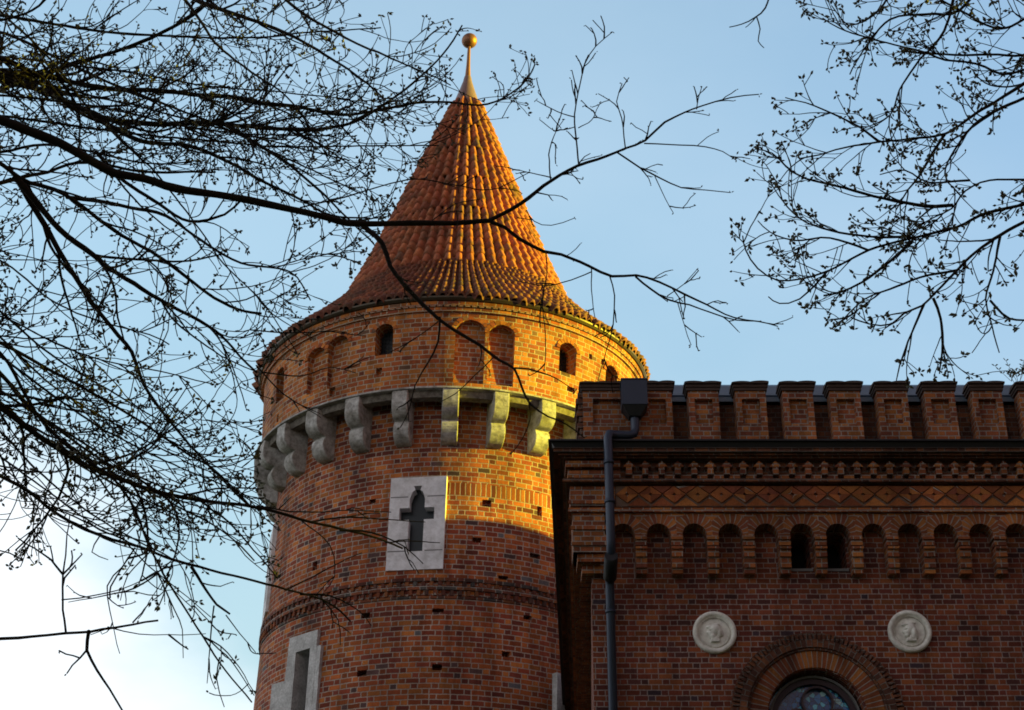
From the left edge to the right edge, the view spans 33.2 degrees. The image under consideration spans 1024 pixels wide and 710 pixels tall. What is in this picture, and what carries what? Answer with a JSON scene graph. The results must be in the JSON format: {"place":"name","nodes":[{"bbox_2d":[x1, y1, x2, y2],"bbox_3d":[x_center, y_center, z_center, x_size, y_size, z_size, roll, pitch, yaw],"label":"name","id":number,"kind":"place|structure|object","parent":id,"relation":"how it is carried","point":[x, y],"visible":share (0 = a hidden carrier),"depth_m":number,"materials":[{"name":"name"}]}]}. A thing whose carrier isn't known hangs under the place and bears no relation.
{"place":"outdoors","nodes":[
{"label":"outdoors","id":0,"kind":"place"},
{"bbox_2d":[252,33,650,709],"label":"round tower","id":1,"kind":"structure","parent":0,"point":[466,619],"depth_m":37.52,"materials":[{"name":"brick"}]},
{"bbox_2d":[262,523,277,623],"bbox_3d":[-5.436,5.061,39.303,0.351,2.102,1.220,5,-28,-10],"label":"stone slit window","id":2,"kind":"structure","parent":1,"relation":"in","point":[273,538],"depth_m":38.95,"materials":[{"name":"stone"}]},
{"bbox_2d":[269,629,323,709],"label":"stone framed window","id":3,"kind":"structure","parent":1,"relation":"in","point":[300,689],"depth_m":36.00,"materials":[{"name":"stone"}]},
{"bbox_2d":[380,332,392,354],"bbox_3d":[-2.732,-0.197,38.397,0.454,0.780,0.100,-8,-29,15],"label":"window","id":4,"kind":"structure","parent":1,"relation":"in","point":[387,340],"depth_m":38.45,"materials":[{"name":"black glass"}]},
{"bbox_2d":[385,476,447,571],"bbox_3d":[-2.002,3.618,36.531,1.262,2.102,0.306,-3,-28,6],"label":"stone slit window","id":5,"kind":"structure","parent":1,"relation":"in","point":[424,499],"depth_m":36.48,"materials":[{"name":"stone"}]},
{"bbox_2d":[552,672,565,709],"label":"stone framed window","id":6,"kind":"structure","parent":1,"relation":"in","point":[557,704],"depth_m":35.46,"materials":[{"name":"stone"}]},
{"bbox_2d":[559,350,567,372],"bbox_3d":[1.054,0.195,38.913,0.511,0.777,0.105,19,-33,-32],"label":"window","id":7,"kind":"structure","parent":1,"relation":"in","point":[562,358],"depth_m":39.00,"materials":[{"name":"black glass"}]},
{"bbox_2d":[0,0,1023,709],"label":"sky","id":8,"kind":"structure","parent":0,"point":[623,224],"materials":[{"name":"blue"}]},
{"bbox_2d":[548,378,1023,709],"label":"brick building","id":9,"kind":"structure","parent":0,"point":[797,545],"depth_m":23.69,"materials":[{"name":"red brick"}]},
{"bbox_2d":[791,546,812,571],"bbox_3d":[3.978,2.818,23.955,0.320,1.017,0.540,0,-28,0],"label":"window","id":10,"kind":"structure","parent":9,"relation":"in","point":[797,555],"depth_m":24.19,"materials":[{"name":"black glass"}]},
{"bbox_2d":[731,633,904,709],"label":"arched window","id":11,"kind":"structure","parent":9,"relation":"in","point":[787,655],"depth_m":22.95,"materials":[{"name":"brick"}]},
{"bbox_2d":[827,546,848,571],"bbox_3d":[4.470,2.818,23.955,0.320,1.017,0.540,0,-28,0],"label":"window","id":12,"kind":"structure","parent":9,"relation":"in","point":[832,554],"depth_m":24.19,"materials":[{"name":"black glass"}]},
{"bbox_2d":[992,358,1023,381],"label":"branch","id":13,"kind":"object","parent":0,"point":[1012,375],"visible":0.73,"depth_m":24.78,"materials":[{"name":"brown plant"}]},
{"label":"ground","id":14,"kind":"structure","parent":0,"visible":0},
{"bbox_2d":[0,0,538,706],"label":"budding tree","id":15,"kind":"object","parent":14,"relation":"on","point":[24,76],"visible":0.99,"depth_m":10.05,"materials":[{"name":"black plant"}]},
{"bbox_2d":[0,16,792,709],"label":"sparse tree","id":16,"kind":"object","parent":14,"relation":"on","point":[72,150],"visible":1,"depth_m":8.47,"materials":[{"name":"black plant"}]},
{"bbox_2d":[729,0,768,47],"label":"overhanging tree","id":17,"kind":"object","parent":14,"relation":"on","point":[756,17],"visible":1,"depth_m":8.77,"materials":[{"name":"brown plant"}]},
{"bbox_2d":[729,0,1023,388],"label":"leafing tree","id":18,"kind":"object","parent":14,"relation":"on","point":[910,236],"visible":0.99,"depth_m":10.57,"materials":[{"name":"black plant"}]}
]}

